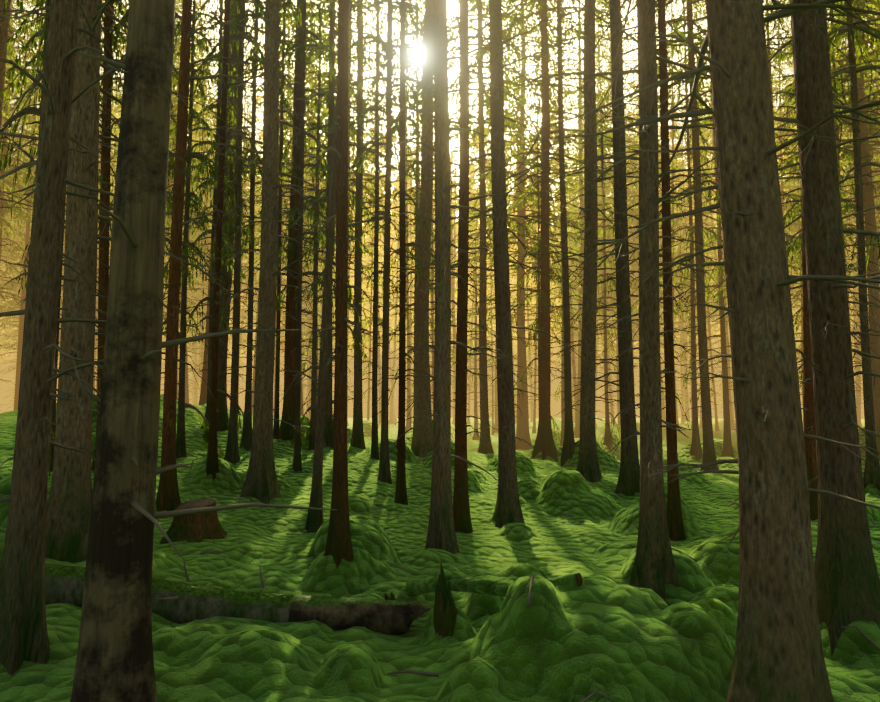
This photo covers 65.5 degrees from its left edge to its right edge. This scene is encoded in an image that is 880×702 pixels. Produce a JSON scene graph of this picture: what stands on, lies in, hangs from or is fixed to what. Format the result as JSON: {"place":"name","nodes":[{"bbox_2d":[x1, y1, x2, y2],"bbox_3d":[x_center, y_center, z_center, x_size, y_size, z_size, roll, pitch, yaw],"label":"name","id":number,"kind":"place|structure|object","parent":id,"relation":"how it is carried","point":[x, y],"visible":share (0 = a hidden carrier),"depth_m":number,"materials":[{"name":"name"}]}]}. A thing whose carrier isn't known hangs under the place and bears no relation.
{"place":"outdoors","nodes":[
{"label":"outdoors","id":0,"kind":"place"},
{"bbox_2d":[0,8,872,418],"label":"distant forest backdrop","id":1,"kind":"structure","parent":0,"point":[6,390],"depth_m":87.15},
{"bbox_2d":[0,394,879,701],"bbox_3d":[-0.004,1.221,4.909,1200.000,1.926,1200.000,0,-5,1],"label":"forest floor","id":2,"kind":"structure","parent":0,"point":[606,628],"depth_m":5.22,"materials":[{"name":"green plant"}]},
{"bbox_2d":[0,0,39,260],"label":"spruce","id":3,"kind":"object","parent":2,"relation":"on","point":[12,28],"visible":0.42,"depth_m":19.30,"materials":[{"name":"green plant"}]},
{"bbox_2d":[0,51,40,409],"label":"spruce","id":4,"kind":"object","parent":2,"relation":"on","point":[11,287],"visible":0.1,"depth_m":36.66,"materials":[{"name":"green plant"}]},
{"bbox_2d":[0,0,43,411],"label":"spruce","id":5,"kind":"object","parent":2,"relation":"on","point":[19,187],"visible":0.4,"depth_m":23.51,"materials":[{"name":"green plant"}]},
{"bbox_2d":[0,4,66,409],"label":"spruce","id":6,"kind":"object","parent":2,"relation":"on","point":[19,346],"visible":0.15,"depth_m":28.89,"materials":[{"name":"green plant"}]},
{"bbox_2d":[0,0,106,478],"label":"spruce","id":7,"kind":"object","parent":2,"relation":"on","point":[43,33],"visible":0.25,"depth_m":6.58,"materials":[{"name":"green plant"}]},
{"bbox_2d":[0,0,110,348],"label":"spruce","id":8,"kind":"object","parent":2,"relation":"on","point":[5,26],"visible":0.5,"depth_m":13.75,"materials":[{"name":"green plant"}]},
{"bbox_2d":[0,0,122,471],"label":"spruce","id":9,"kind":"object","parent":2,"relation":"on","point":[51,453],"visible":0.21,"depth_m":8.60,"materials":[{"name":"brown plant"}]},
{"bbox_2d":[0,0,180,504],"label":"spruce","id":10,"kind":"object","parent":2,"relation":"on","point":[103,28],"visible":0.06,"depth_m":6.26,"materials":[{"name":"green plant"}]},
{"bbox_2d":[0,0,193,675],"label":"spruce","id":11,"kind":"object","parent":2,"relation":"on","point":[23,631],"visible":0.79,"depth_m":3.82,"materials":[{"name":"brown plant"}]},
{"bbox_2d":[63,0,175,471],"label":"spruce","id":12,"kind":"object","parent":2,"relation":"on","point":[103,277],"visible":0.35,"depth_m":8.65,"materials":[{"name":"brown plant"}]},
{"bbox_2d":[0,0,268,562],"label":"spruce","id":13,"kind":"object","parent":2,"relation":"on","point":[68,511],"visible":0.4,"depth_m":5.78,"materials":[{"name":"brown plant"}]},
{"bbox_2d":[99,9,209,259],"bbox_3d":[-3.856,-5.684,9.411,1.256,15.688,1.337,-1,-5,16],"label":"spruce","id":14,"kind":"object","parent":2,"relation":"on","point":[176,15],"visible":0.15,"depth_m":9.13,"materials":[{"name":"green plant"}]},
{"bbox_2d":[98,1,212,390],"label":"spruce","id":15,"kind":"object","parent":2,"relation":"on","point":[115,156],"visible":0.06,"depth_m":24.42,"materials":[{"name":"green plant"}]},
{"bbox_2d":[163,1,212,402],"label":"spruce","id":16,"kind":"object","parent":2,"relation":"on","point":[186,358],"visible":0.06,"depth_m":27.76,"materials":[{"name":"green plant"}]},
{"bbox_2d":[161,0,217,397],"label":"spruce","id":17,"kind":"object","parent":2,"relation":"on","point":[176,105],"visible":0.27,"depth_m":21.98,"materials":[{"name":"green plant"}]},
{"bbox_2d":[160,498,226,543],"bbox_3d":[-2.382,1.743,6.638,0.552,0.583,0.556,-2,-5,24],"label":"tree stump","id":18,"kind":"object","parent":2,"relation":"on","point":[197,527],"visible":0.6,"depth_m":6.50,"materials":[{"name":"brown wood"}]},
{"bbox_2d":[162,0,236,458],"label":"spruce","id":19,"kind":"object","parent":2,"relation":"on","point":[180,435],"visible":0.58,"depth_m":10.04,"materials":[{"name":"brown plant"}]},
{"bbox_2d":[187,70,216,393],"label":"spruce","id":20,"kind":"object","parent":2,"relation":"on","point":[201,297],"visible":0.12,"depth_m":46.68,"materials":[{"name":"green plant"}]},
{"bbox_2d":[70,0,336,701],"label":"tree","id":21,"kind":"object","parent":2,"relation":"on","point":[114,661],"visible":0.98,"depth_m":3.29,"materials":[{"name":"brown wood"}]},
{"bbox_2d":[155,0,269,510],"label":"spruce","id":22,"kind":"object","parent":2,"relation":"on","point":[168,497],"visible":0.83,"depth_m":7.75,"materials":[{"name":"brown plant"}]},
{"bbox_2d":[183,0,243,393],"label":"spruce","id":23,"kind":"object","parent":2,"relation":"on","point":[206,201],"visible":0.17,"depth_m":38.28,"materials":[{"name":"green plant"}]},
{"bbox_2d":[166,0,261,442],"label":"spruce","id":24,"kind":"object","parent":2,"relation":"on","point":[212,231],"visible":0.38,"depth_m":11.30,"materials":[{"name":"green plant"}]},
{"bbox_2d":[0,557,429,634],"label":"fallen log","id":25,"kind":"object","parent":2,"relation":"on","point":[177,602],"visible":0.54,"depth_m":4.46,"materials":[{"name":"brown wood"}]},
{"bbox_2d":[182,10,258,405],"bbox_3d":[-5.931,-9.595,18.865,2.320,23.953,2.220,6,-6,-44],"label":"spruce","id":26,"kind":"object","parent":2,"relation":"on","point":[203,397],"visible":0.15,"depth_m":18.05,"materials":[{"name":"brown plant"}]},
{"bbox_2d":[186,0,268,480],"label":"spruce","id":27,"kind":"object","parent":2,"relation":"on","point":[212,466],"visible":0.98,"depth_m":8.74,"materials":[{"name":"brown plant"}]},
{"bbox_2d":[180,0,295,463],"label":"spruce","id":28,"kind":"object","parent":2,"relation":"on","point":[232,456],"visible":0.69,"depth_m":10.09,"materials":[{"name":"brown plant"}]},
{"bbox_2d":[163,0,325,430],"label":"spruce","id":29,"kind":"object","parent":2,"relation":"on","point":[222,407],"visible":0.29,"depth_m":12.07,"materials":[{"name":"brown plant"}]},
{"bbox_2d":[227,49,262,407],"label":"spruce","id":30,"kind":"object","parent":2,"relation":"on","point":[246,255],"visible":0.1,"depth_m":42.75,"materials":[{"name":"green plant"}]},
{"bbox_2d":[207,0,295,450],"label":"spruce","id":31,"kind":"object","parent":2,"relation":"on","point":[246,441],"visible":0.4,"depth_m":11.18,"materials":[{"name":"brown plant"}]},
{"bbox_2d":[168,0,378,503],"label":"spruce","id":32,"kind":"object","parent":2,"relation":"on","point":[261,484],"visible":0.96,"depth_m":8.60,"materials":[{"name":"brown plant"}]},
{"bbox_2d":[189,0,376,445],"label":"spruce","id":33,"kind":"object","parent":2,"relation":"on","point":[285,432],"visible":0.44,"depth_m":12.11,"materials":[{"name":"brown plant"}]},
{"bbox_2d":[251,0,317,438],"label":"spruce","id":34,"kind":"object","parent":2,"relation":"on","point":[283,78],"visible":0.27,"depth_m":12.56,"materials":[{"name":"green plant"}]},
{"bbox_2d":[260,0,336,472],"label":"spruce","id":35,"kind":"object","parent":2,"relation":"on","point":[297,464],"visible":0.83,"depth_m":10.14,"materials":[{"name":"green plant"}]},
{"bbox_2d":[210,0,391,414],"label":"spruce","id":36,"kind":"object","parent":2,"relation":"on","point":[289,158],"visible":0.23,"depth_m":23.77,"materials":[{"name":"green plant"}]},
{"bbox_2d":[282,63,348,418],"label":"spruce","id":37,"kind":"object","parent":2,"relation":"on","point":[309,316],"depth_m":46.67,"materials":[{"name":"green plant"}]},
{"bbox_2d":[276,0,360,449],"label":"spruce","id":38,"kind":"object","parent":2,"relation":"on","point":[314,273],"visible":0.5,"depth_m":12.09,"materials":[{"name":"green plant"}]},
{"bbox_2d":[279,0,376,532],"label":"spruce","id":39,"kind":"object","parent":2,"relation":"on","point":[314,521],"visible":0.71,"depth_m":7.41,"materials":[{"name":"green plant"}]},
{"bbox_2d":[290,0,379,448],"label":"spruce","id":40,"kind":"object","parent":2,"relation":"on","point":[328,403],"visible":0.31,"depth_m":12.44,"materials":[{"name":"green plant"}]},
{"bbox_2d":[304,0,373,427],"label":"spruce","id":41,"kind":"object","parent":2,"relation":"on","point":[353,193],"visible":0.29,"depth_m":12.95,"materials":[{"name":"green plant"}]},
{"bbox_2d":[282,0,411,401],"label":"spruce","id":42,"kind":"object","parent":2,"relation":"on","point":[369,190],"visible":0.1,"depth_m":19.77,"materials":[{"name":"green plant"}]},
{"bbox_2d":[287,0,419,569],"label":"spruce","id":43,"kind":"object","parent":2,"relation":"on","point":[338,548],"visible":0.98,"depth_m":5.66,"materials":[{"name":"green plant"}]},
{"bbox_2d":[314,0,419,448],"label":"spruce","id":44,"kind":"object","parent":2,"relation":"on","point":[357,440],"visible":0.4,"depth_m":13.24,"materials":[{"name":"green plant"}]},
{"bbox_2d":[347,148,398,406],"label":"spruce","id":45,"kind":"object","parent":2,"relation":"on","point":[363,339],"visible":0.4,"depth_m":29.83,"materials":[{"name":"green plant"}]},
{"bbox_2d":[362,15,385,419],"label":"spruce","id":46,"kind":"object","parent":2,"relation":"on","point":[369,398],"visible":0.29,"depth_m":39.78,"materials":[{"name":"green plant"}]},
{"bbox_2d":[332,0,423,459],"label":"spruce","id":47,"kind":"object","parent":2,"relation":"on","point":[376,108],"visible":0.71,"depth_m":12.19,"materials":[{"name":"green plant"}]},
{"bbox_2d":[348,0,434,483],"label":"spruce","id":48,"kind":"object","parent":2,"relation":"on","point":[384,474],"visible":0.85,"depth_m":10.03,"materials":[{"name":"green plant"}]},
{"bbox_2d":[349,0,434,504],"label":"spruce","id":49,"kind":"object","parent":2,"relation":"on","point":[400,494],"visible":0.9,"depth_m":8.90,"materials":[{"name":"green plant"}]},
{"bbox_2d":[380,122,412,423],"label":"spruce","id":50,"kind":"object","parent":2,"relation":"on","point":[391,397],"visible":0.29,"depth_m":58.25,"materials":[{"name":"green plant"}]},
{"bbox_2d":[364,2,433,457],"bbox_3d":[-0.656,-6.237,13.150,1.418,17.387,1.510,3,-6,-35],"label":"spruce","id":51,"kind":"object","parent":2,"relation":"on","point":[407,56],"visible":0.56,"depth_m":12.99,"materials":[{"name":"green plant"}]},
{"bbox_2d":[379,0,422,429],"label":"spruce","id":52,"kind":"object","parent":2,"relation":"on","point":[408,423],"visible":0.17,"depth_m":34.00,"materials":[{"name":"green plant"}]},
{"bbox_2d":[390,0,434,447],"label":"spruce","id":53,"kind":"object","parent":2,"relation":"on","point":[417,195],"visible":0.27,"depth_m":15.71,"materials":[{"name":"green plant"}]},
{"bbox_2d":[410,3,454,417],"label":"spruce","id":54,"kind":"object","parent":2,"relation":"on","point":[432,276],"visible":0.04,"depth_m":27.58,"materials":[{"name":"green plant"}]},
{"bbox_2d":[360,0,515,553],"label":"spruce","id":55,"kind":"object","parent":2,"relation":"on","point":[441,533],"visible":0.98,"depth_m":6.96,"materials":[{"name":"green plant"}]},
{"bbox_2d":[348,0,529,456],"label":"spruce","id":56,"kind":"object","parent":2,"relation":"on","point":[422,445],"visible":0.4,"depth_m":14.29,"materials":[{"name":"green plant"}]},
{"bbox_2d":[433,563,456,637],"bbox_3d":[0.047,1.616,4.383,0.179,0.488,0.192,0,-5,1],"label":"tree stump","id":57,"kind":"object","parent":2,"relation":"on","point":[444,615],"visible":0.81,"depth_m":4.34,"materials":[{"name":"brown wood"}]},
{"bbox_2d":[430,112,477,424],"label":"spruce","id":58,"kind":"object","parent":2,"relation":"on","point":[453,298],"visible":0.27,"depth_m":48.87,"materials":[{"name":"green plant"}]},
{"bbox_2d":[391,0,544,532],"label":"spruce","id":59,"kind":"object","parent":2,"relation":"on","point":[462,516],"visible":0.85,"depth_m":8.17,"materials":[{"name":"green plant"}]},
{"bbox_2d":[452,212,496,439],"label":"spruce","id":60,"kind":"object","parent":2,"relation":"on","point":[476,423],"visible":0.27,"depth_m":32.38,"materials":[{"name":"green plant"}]},
{"bbox_2d":[409,0,555,453],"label":"spruce","id":61,"kind":"object","parent":2,"relation":"on","point":[485,445],"visible":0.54,"depth_m":17.80,"materials":[{"name":"green plant"}]},
{"bbox_2d":[406,573,582,596],"bbox_3d":[0.323,1.590,4.637,1.399,0.374,0.112,-4,-6,38],"label":"mossy fallen log","id":62,"kind":"object","parent":2,"relation":"on","point":[419,586],"visible":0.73,"depth_m":4.67,"materials":[{"name":"green plant"}]},
{"bbox_2d":[401,0,600,527],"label":"spruce","id":63,"kind":"object","parent":2,"relation":"on","point":[507,508],"visible":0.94,"depth_m":8.44,"materials":[{"name":"green plant"}]},
{"bbox_2d":[468,67,560,444],"bbox_3d":[3.118,-3.783,26.592,3.459,16.219,2.881,-4,-6,38],"label":"spruce","id":64,"kind":"object","parent":2,"relation":"on","point":[512,320],"visible":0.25,"depth_m":26.48,"materials":[{"name":"green plant"}]},
{"bbox_2d":[430,0,614,449],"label":"spruce","id":65,"kind":"object","parent":2,"relation":"on","point":[524,433],"visible":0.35,"depth_m":25.31,"materials":[{"name":"green plant"}]},
{"bbox_2d":[186,433,879,701],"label":"fallen twigs","id":66,"kind":"object","parent":2,"relation":"on","point":[590,695],"visible":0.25,"depth_m":4.16,"materials":[{"name":"brown wood"}]},
{"bbox_2d":[511,46,563,445],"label":"spruce","id":67,"kind":"object","parent":2,"relation":"on","point":[537,320],"visible":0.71,"depth_m":16.92,"materials":[{"name":"green plant"}]},
{"bbox_2d":[458,0,637,461],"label":"spruce","id":68,"kind":"object","parent":2,"relation":"on","point":[544,444],"visible":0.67,"depth_m":16.92,"materials":[{"name":"green plant"}]},
{"bbox_2d":[526,62,583,445],"bbox_3d":[4.528,-3.706,25.199,2.067,15.468,2.482,4,-6,-43],"label":"spruce","id":69,"kind":"object","parent":2,"relation":"on","point":[562,361],"visible":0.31,"depth_m":24.97,"materials":[{"name":"green plant"}]},
{"bbox_2d":[515,0,605,465],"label":"spruce","id":70,"kind":"object","parent":2,"relation":"on","point":[568,447],"visible":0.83,"depth_m":14.29,"materials":[{"name":"green plant"}]},
{"bbox_2d":[549,103,578,423],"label":"spruce","id":71,"kind":"object","parent":2,"relation":"on","point":[551,295],"visible":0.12,"depth_m":58.28,"materials":[{"name":"green plant"}]},
{"bbox_2d":[549,35,595,421],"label":"spruce","id":72,"kind":"object","parent":2,"relation":"on","point":[574,380],"visible":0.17,"depth_m":38.25,"materials":[{"name":"green plant"}]},
{"bbox_2d":[549,0,618,437],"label":"spruce","id":73,"kind":"object","parent":2,"relation":"on","point":[577,422],"visible":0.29,"depth_m":31.46,"materials":[{"name":"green plant"}]},
{"bbox_2d":[503,0,690,482],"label":"spruce","id":74,"kind":"object","parent":2,"relation":"on","point":[588,468],"visible":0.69,"depth_m":11.87,"materials":[{"name":"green plant"}]},
{"bbox_2d":[576,0,633,434],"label":"spruce","id":75,"kind":"object","parent":2,"relation":"on","point":[600,91],"visible":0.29,"depth_m":35.07,"materials":[{"name":"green plant"}]},
{"bbox_2d":[595,53,631,449],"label":"spruce","id":76,"kind":"object","parent":2,"relation":"on","point":[607,441],"visible":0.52,"depth_m":21.16,"materials":[{"name":"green plant"}]},
{"bbox_2d":[571,2,662,425],"bbox_3d":[9.781,-9.108,37.951,5.238,28.270,5.568,2,-5,-20],"label":"spruce","id":77,"kind":"object","parent":2,"relation":"on","point":[629,193],"visible":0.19,"depth_m":38.05,"materials":[{"name":"green plant"}]},
{"bbox_2d":[531,0,708,495],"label":"spruce","id":78,"kind":"object","parent":2,"relation":"on","point":[628,483],"visible":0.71,"depth_m":10.84,"materials":[{"name":"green plant"}]},
{"bbox_2d":[596,102,663,402],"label":"spruce","id":79,"kind":"object","parent":2,"relation":"on","point":[610,314],"visible":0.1,"depth_m":46.44,"materials":[{"name":"green plant"}]},
{"bbox_2d":[516,0,784,601],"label":"spruce","id":80,"kind":"object","parent":2,"relation":"on","point":[654,568],"visible":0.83,"depth_m":5.56,"materials":[{"name":"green plant"}]},
{"bbox_2d":[610,30,696,403],"bbox_3d":[7.175,-4.034,23.554,2.795,16.249,2.328,3,-6,-34],"label":"spruce","id":81,"kind":"object","parent":2,"relation":"on","point":[631,221],"visible":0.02,"depth_m":23.60,"materials":[{"name":"green plant"}]},
{"bbox_2d":[613,90,696,427],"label":"spruce","id":82,"kind":"object","parent":2,"relation":"on","point":[663,410],"visible":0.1,"depth_m":45.00,"materials":[{"name":"green plant"}]},
{"bbox_2d":[603,0,717,540],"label":"spruce","id":83,"kind":"object","parent":2,"relation":"on","point":[676,529],"visible":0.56,"depth_m":7.75,"materials":[{"name":"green plant"}]},
{"bbox_2d":[656,0,691,423],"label":"spruce","id":84,"kind":"object","parent":2,"relation":"on","point":[673,180],"visible":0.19,"depth_m":31.89,"materials":[{"name":"green plant"}]},
{"bbox_2d":[659,130,712,421],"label":"spruce","id":85,"kind":"object","parent":2,"relation":"on","point":[687,404],"visible":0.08,"depth_m":52.56,"materials":[{"name":"green plant"}]},
{"bbox_2d":[659,0,725,460],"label":"spruce","id":86,"kind":"object","parent":2,"relation":"on","point":[696,449],"visible":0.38,"depth_m":18.48,"materials":[{"name":"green plant"}]},
{"bbox_2d":[674,62,712,428],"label":"spruce","id":87,"kind":"object","parent":2,"relation":"on","point":[683,234],"visible":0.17,"depth_m":41.69,"materials":[{"name":"green plant"}]},
{"bbox_2d":[514,0,879,701],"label":"spruce","id":88,"kind":"object","parent":2,"relation":"on","point":[778,654],"visible":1,"depth_m":3.27,"materials":[{"name":"brown plant"}]},
{"bbox_2d":[606,0,790,470],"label":"spruce","id":89,"kind":"object","parent":2,"relation":"on","point":[709,454],"visible":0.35,"depth_m":14.91,"materials":[{"name":"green plant"}]},
{"bbox_2d":[680,6,721,430],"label":"spruce","id":90,"kind":"object","parent":2,"relation":"on","point":[714,394],"visible":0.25,"depth_m":37.18,"materials":[{"name":"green plant"}]},
{"bbox_2d":[673,2,734,458],"bbox_3d":[8.132,-3.929,20.134,2.335,15.154,2.804,-4,-6,41],"label":"spruce","id":91,"kind":"object","parent":2,"relation":"on","point":[727,449],"visible":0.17,"depth_m":19.76,"materials":[{"name":"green plant"}]},
{"bbox_2d":[683,17,734,429],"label":"spruce","id":92,"kind":"object","parent":2,"relation":"on","point":[729,373],"visible":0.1,"depth_m":40.78,"materials":[{"name":"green plant"}]},
{"bbox_2d":[683,89,735,427],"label":"spruce","id":93,"kind":"object","parent":2,"relation":"on","point":[709,300],"visible":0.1,"depth_m":47.31,"materials":[{"name":"green plant"}]},
{"bbox_2d":[591,0,879,655],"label":"spruce","id":94,"kind":"object","parent":2,"relation":"on","point":[847,582],"visible":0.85,"depth_m":4.56,"materials":[{"name":"brown plant"}]},
{"bbox_2d":[711,0,802,404],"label":"spruce","id":95,"kind":"object","parent":2,"relation":"on","point":[789,195],"visible":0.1,"depth_m":17.32,"materials":[{"name":"green plant"}]},
{"bbox_2d":[671,0,879,519],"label":"spruce","id":96,"kind":"object","parent":2,"relation":"on","point":[809,423],"visible":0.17,"depth_m":8.75,"materials":[{"name":"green plant"}]},
{"bbox_2d":[764,0,801,355],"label":"spruce","id":97,"kind":"object","parent":2,"relation":"on","point":[782,187],"visible":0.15,"depth_m":32.04,"materials":[{"name":"green plant"}]},
{"bbox_2d":[780,180,803,426],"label":"spruce","id":98,"kind":"object","parent":2,"relation":"on","point":[799,299],"visible":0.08,"depth_m":26.07,"materials":[{"name":"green plant"}]},
{"bbox_2d":[763,0,879,460],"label":"spruce","id":99,"kind":"object","parent":2,"relation":"on","point":[869,197],"visible":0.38,"depth_m":16.47,"materials":[{"name":"green plant"}]},
{"bbox_2d":[769,0,879,387],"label":"spruce","id":100,"kind":"object","parent":2,"relation":"on","point":[798,243],"visible":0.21,"depth_m":13.93,"materials":[{"name":"green plant"}]},
{"bbox_2d":[779,9,879,404],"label":"spruce","id":101,"kind":"object","parent":2,"relation":"on","point":[851,196],"visible":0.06,"depth_m":31.14,"materials":[{"name":"green plant"}]},
{"bbox_2d":[787,0,879,491],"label":"spruce","id":102,"kind":"object","parent":2,"relation":"on","point":[871,474],"visible":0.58,"depth_m":11.13,"materials":[{"name":"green plant"}]},
{"bbox_2d":[791,0,879,362],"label":"spruce","id":103,"kind":"object","parent":2,"relation":"on","point":[849,194],"visible":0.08,"depth_m":21.57,"materials":[{"name":"green plant"}]},
{"bbox_2d":[793,1,879,392],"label":"spruce","id":104,"kind":"object","parent":2,"relation":"on","point":[849,147],"visible":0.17,"depth_m":16.67,"materials":[{"name":"green plant"}]},
{"bbox_2d":[844,7,876,428],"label":"spruce","id":105,"kind":"object","parent":2,"relation":"on","point":[858,398],"visible":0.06,"depth_m":39.58,"materials":[{"name":"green plant"}]},
{"bbox_2d":[6,0,879,250],"label":"sky","id":106,"kind":"structure","parent":0,"point":[450,9],"materials":[{"name":"white"}]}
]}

